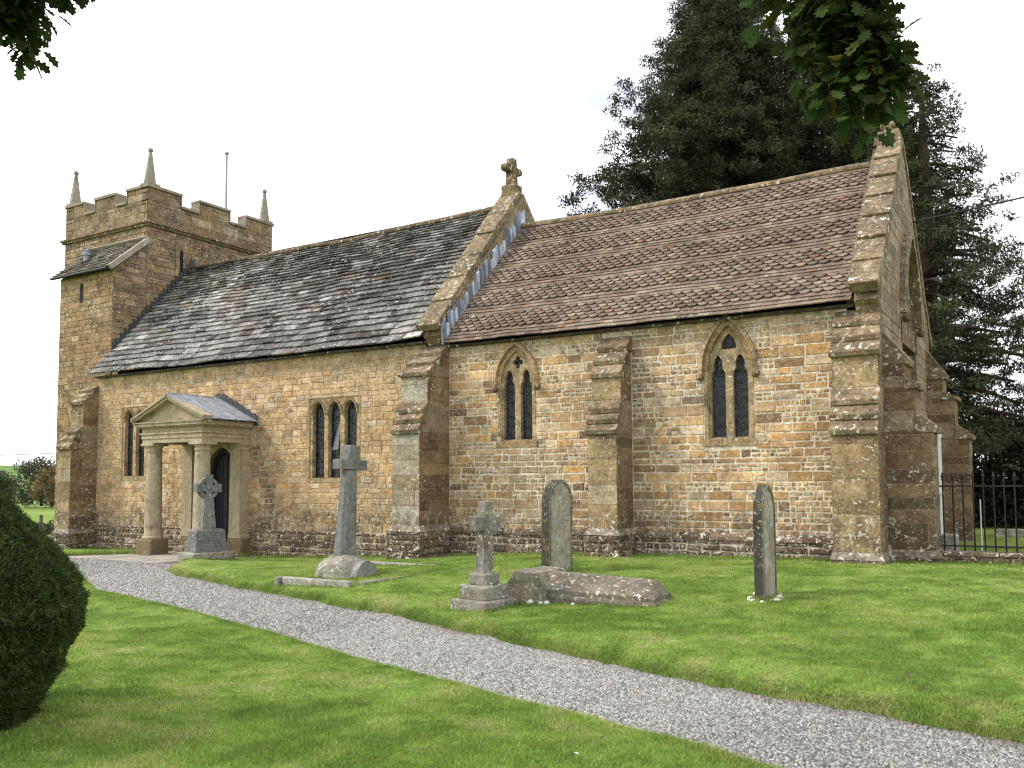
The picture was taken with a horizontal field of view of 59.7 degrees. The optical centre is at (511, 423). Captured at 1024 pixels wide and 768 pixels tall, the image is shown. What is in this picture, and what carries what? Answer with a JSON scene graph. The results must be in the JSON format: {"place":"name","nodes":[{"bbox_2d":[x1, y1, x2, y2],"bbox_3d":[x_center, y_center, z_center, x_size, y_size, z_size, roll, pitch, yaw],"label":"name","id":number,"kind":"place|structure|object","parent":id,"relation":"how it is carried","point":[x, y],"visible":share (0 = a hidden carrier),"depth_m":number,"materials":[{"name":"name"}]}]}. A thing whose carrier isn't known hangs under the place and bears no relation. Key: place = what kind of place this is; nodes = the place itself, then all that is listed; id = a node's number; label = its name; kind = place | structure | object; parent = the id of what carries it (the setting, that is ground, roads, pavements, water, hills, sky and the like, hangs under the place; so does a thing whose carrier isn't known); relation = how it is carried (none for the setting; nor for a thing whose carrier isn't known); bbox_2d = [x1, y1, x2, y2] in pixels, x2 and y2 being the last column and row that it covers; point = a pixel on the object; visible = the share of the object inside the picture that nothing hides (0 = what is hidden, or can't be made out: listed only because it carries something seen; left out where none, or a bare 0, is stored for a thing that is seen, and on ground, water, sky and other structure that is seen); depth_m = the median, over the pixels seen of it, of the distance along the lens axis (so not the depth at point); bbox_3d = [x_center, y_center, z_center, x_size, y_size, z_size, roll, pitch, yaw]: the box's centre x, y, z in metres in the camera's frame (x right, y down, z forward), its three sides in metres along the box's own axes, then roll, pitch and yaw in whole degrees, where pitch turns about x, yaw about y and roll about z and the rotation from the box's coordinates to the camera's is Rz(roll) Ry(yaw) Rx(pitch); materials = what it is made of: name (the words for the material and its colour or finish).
{"place":"outdoors","nodes":[
{"label":"outdoors","id":0,"kind":"place"},
{"bbox_2d":[0,465,54,506],"bbox_3d":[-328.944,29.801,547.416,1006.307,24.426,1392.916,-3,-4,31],"label":"hills","id":1,"kind":"structure","parent":0,"point":[8,468],"depth_m":450.65,"materials":[{"name":"green plant"}]},
{"bbox_2d":[0,453,54,455],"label":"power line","id":2,"kind":"object","parent":1,"relation":"on","point":[28,454],"visible":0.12,"depth_m":81.26,"materials":[{"name":"black metal"}]},
{"bbox_2d":[26,464,55,507],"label":"skyline tree","id":3,"kind":"object","parent":1,"relation":"on","point":[45,473],"visible":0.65,"depth_m":162.73,"materials":[{"name":"brown plant"}]},
{"bbox_2d":[0,506,1023,767],"bbox_3d":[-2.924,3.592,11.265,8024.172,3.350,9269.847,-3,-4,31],"label":"lawn","id":4,"kind":"structure","parent":0,"point":[202,566],"depth_m":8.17,"materials":[{"name":"green plant"}]},
{"bbox_2d":[0,470,23,511],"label":"field tree","id":5,"kind":"object","parent":4,"relation":"on","point":[6,484],"visible":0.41,"depth_m":91.74,"materials":[{"name":"green plant"}]},
{"bbox_2d":[7,455,55,507],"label":"skyline tree","id":6,"kind":"object","parent":4,"relation":"on","point":[26,472],"visible":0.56,"depth_m":170.35,"materials":[{"name":"green plant"}]},
{"bbox_2d":[39,515,42,532],"bbox_3d":[-20.347,4.727,38.520,0.136,1.580,0.133,-3,-4,31],"label":"fence post","id":7,"kind":"object","parent":4,"relation":"on","point":[41,521],"visible":0.35,"depth_m":38.51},
{"bbox_2d":[34,519,53,534],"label":"field hedge","id":8,"kind":"object","parent":4,"relation":"on","point":[48,528],"depth_m":43.78,"materials":[{"name":"green plant"}]},
{"bbox_2d":[0,487,90,730],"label":"clipped bush","id":9,"kind":"object","parent":4,"relation":"on","point":[44,595],"visible":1,"depth_m":5.82,"materials":[{"name":"green foliage"}]},
{"bbox_2d":[68,551,238,562],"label":"flagstones","id":10,"kind":"object","parent":4,"relation":"on","point":[166,558],"visible":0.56,"depth_m":19.77,"materials":[{"name":"beige stone"}]},
{"bbox_2d":[178,474,234,562],"bbox_3d":[-6.300,2.017,18.428,0.923,1.936,0.693,3,-5,-44],"label":"celtic cross","id":11,"kind":"object","parent":4,"relation":"on","point":[206,538],"visible":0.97,"depth_m":18.32,"materials":[{"name":"grey stone"}]},
{"bbox_2d":[315,445,377,578],"bbox_3d":[-2.679,1.473,14.328,0.913,2.260,0.969,-3,-6,31],"label":"tall cross","id":12,"kind":"object","parent":4,"relation":"on","point":[345,561],"visible":0.81,"depth_m":14.21,"materials":[{"name":"grey stone"}]},
{"bbox_2d":[275,561,437,587],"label":"grave kerb","id":13,"kind":"structure","parent":4,"relation":"on","point":[290,580],"depth_m":13.20,"materials":[{"name":"grey stone"}]},
{"bbox_2d":[0,0,931,159],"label":"oak tree","id":14,"kind":"object","parent":4,"relation":"on","point":[856,48],"visible":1,"depth_m":4.86,"materials":[{"name":"green plant"}]},
{"bbox_2d":[450,501,516,611],"bbox_3d":[-0.327,1.638,10.778,0.551,1.403,0.640,-2,-5,37],"label":"stepped cross","id":15,"kind":"object","parent":4,"relation":"on","point":[484,590],"visible":0.9,"depth_m":10.67,"materials":[{"name":"grey stone"}]},
{"bbox_2d":[50,121,975,563],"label":"church","id":16,"kind":"structure","parent":4,"relation":"on","point":[684,375],"depth_m":17.59,"materials":[{"name":"stone"}]},
{"bbox_2d":[120,406,147,479],"bbox_3d":[-9.782,0.512,23.205,1.083,1.904,0.188,-3,-4,31],"label":"window","id":17,"kind":"structure","parent":16,"relation":"in","point":[133,459],"depth_m":23.30,"materials":[{"name":"stone"}]},
{"bbox_2d":[175,244,187,275],"bbox_3d":[-9.794,-4.543,26.409,0.024,1.500,0.400,-3,-4,31],"label":"slit window","id":18,"kind":"structure","parent":16,"relation":"in","point":[181,251],"depth_m":26.40,"materials":[{"name":"stone"}]},
{"bbox_2d":[212,449,229,543],"bbox_3d":[-6.862,1.846,21.493,0.990,2.540,0.110,-3,-4,31],"label":"door","id":19,"kind":"structure","parent":16,"relation":"in","point":[221,466],"depth_m":21.56,"materials":[{"name":"paint"}]},
{"bbox_2d":[224,152,228,208],"bbox_3d":[-9.253,-7.457,28.878,0.150,2.730,0.143,-3,-4,31],"label":"flagpole","id":20,"kind":"object","parent":16,"relation":"on","point":[226,154],"visible":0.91,"depth_m":28.89,"materials":[{"name":"white metal"}]},
{"bbox_2d":[307,395,360,482],"bbox_3d":[-3.872,0.352,19.587,1.553,1.873,0.188,-3,-4,31],"label":"window","id":21,"kind":"structure","parent":16,"relation":"in","point":[335,422],"depth_m":19.67,"materials":[{"name":"stone"}]},
{"bbox_2d":[491,341,539,447],"bbox_3d":[0.103,-0.572,17.156,1.088,2.042,0.291,-3,-4,31],"label":"window","id":22,"kind":"structure","parent":16,"relation":"in","point":[518,376],"depth_m":17.19,"materials":[{"name":"stone"}]},
{"bbox_2d":[696,314,759,445],"bbox_3d":[3.644,-0.741,14.993,1.090,2.221,0.291,-3,-4,31],"label":"window","id":23,"kind":"structure","parent":16,"relation":"in","point":[730,353],"depth_m":15.02,"materials":[{"name":"stone"}]},
{"bbox_2d":[900,231,924,378],"bbox_3d":[7.250,-1.759,16.363,0.388,3.565,2.109,-3,-4,31],"label":"window","id":24,"kind":"structure","parent":16,"relation":"in","point":[908,252],"depth_m":16.19,"materials":[{"name":"stone"}]},
{"bbox_2d":[912,196,1023,221],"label":"overhead cable","id":25,"kind":"object","parent":16,"relation":"attached to","point":[968,209],"visible":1,"depth_m":17.41,"materials":[{"name":"black metal"}]},
{"bbox_2d":[541,480,572,570],"bbox_3d":[0.684,1.636,13.474,0.150,1.580,0.620,-3,-6,36],"label":"pointed headstone","id":26,"kind":"object","parent":4,"relation":"on","point":[557,526],"visible":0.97,"depth_m":13.38,"materials":[{"name":"grey stone"}]},
{"bbox_2d":[507,566,670,606],"bbox_3d":[0.944,2.058,10.963,1.986,0.454,0.804,-1,-4,28],"label":"coped tomb","id":27,"kind":"object","parent":4,"relation":"on","point":[550,584],"visible":0.7,"depth_m":10.75,"materials":[{"name":"grey stone"}]},
{"bbox_2d":[556,0,953,359],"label":"yew tree","id":28,"kind":"object","parent":4,"relation":"on","point":[715,120],"visible":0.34,"depth_m":27.19,"materials":[{"name":"green plant"}]},
{"bbox_2d":[746,592,782,602],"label":"white pebbles","id":29,"kind":"object","parent":4,"relation":"on","point":[778,596],"visible":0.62,"depth_m":10.43,"materials":[{"name":"stone"}]},
{"bbox_2d":[753,485,776,600],"bbox_3d":[2.994,1.470,10.550,0.115,1.490,0.540,-3,-4,31],"label":"narrow headstone","id":30,"kind":"object","parent":4,"relation":"on","point":[765,561],"visible":0.98,"depth_m":10.40,"materials":[{"name":"grey stone"}]},
{"bbox_2d":[747,52,980,415],"bbox_3d":[10.914,-5.086,30.230,8.137,17.082,8.920,0,-4,-9],"label":"yew tree","id":31,"kind":"object","parent":4,"relation":"on","point":[854,131],"visible":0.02,"depth_m":28.55,"materials":[{"name":"green plant"}]},
{"bbox_2d":[856,61,1023,471],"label":"yew tree","id":32,"kind":"object","parent":4,"relation":"on","point":[926,188],"visible":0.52,"depth_m":21.99,"materials":[{"name":"green plant"}]},
{"bbox_2d":[941,534,958,549],"bbox_3d":[7.256,2.026,14.761,0.244,0.404,0.326,-3,-4,31],"label":"headstone","id":33,"kind":"object","parent":4,"relation":"on","point":[949,539],"visible":0.56,"depth_m":14.63,"materials":[{"name":"grey stone"}]},
{"bbox_2d":[979,499,982,550],"bbox_3d":[7.529,1.706,14.308,0.019,0.980,0.019,-3,-4,31],"label":"white stake","id":34,"kind":"object","parent":4,"relation":"on","point":[981,525],"visible":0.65,"depth_m":14.31,"materials":[{"name":"paint"}]},
{"bbox_2d":[939,550,1023,563],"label":"wall","id":35,"kind":"structure","parent":4,"relation":"on","point":[978,556],"depth_m":13.04,"materials":[{"name":"stone"}]},
{"bbox_2d":[939,471,1023,552],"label":"iron railings","id":36,"kind":"object","parent":35,"relation":"on","point":[982,486],"visible":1,"depth_m":13.22,"materials":[{"name":"black metal"}]},
{"bbox_2d":[959,407,1023,528],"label":"dark shrub","id":37,"kind":"object","parent":4,"relation":"on","point":[1000,458],"visible":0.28,"depth_m":22.86,"materials":[{"name":"green plant"}]},
{"bbox_2d":[996,529,1023,536],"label":"edging kerb","id":38,"kind":"structure","parent":4,"relation":"on","point":[1010,532],"depth_m":18.98,"materials":[{"name":"stone"}]},
{"bbox_2d":[1002,418,1023,527],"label":"dark shrub","id":39,"kind":"object","parent":4,"relation":"on","point":[1011,458],"visible":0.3,"depth_m":22.17,"materials":[{"name":"green plant"}]},
{"bbox_2d":[0,0,1023,466],"label":"sky","id":40,"kind":"structure","parent":0,"point":[352,117],"materials":[{"name":"white"}]},
{"bbox_2d":[69,557,1023,767],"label":"gravel path","id":41,"kind":"structure","parent":0,"point":[585,700],"depth_m":7.00,"materials":[{"name":"grey gravel"}]},
{"bbox_2d":[173,545,183,554],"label":"stone block","id":42,"kind":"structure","parent":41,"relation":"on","point":[177,548],"depth_m":20.40,"materials":[{"name":"beige stone"}]}
]}

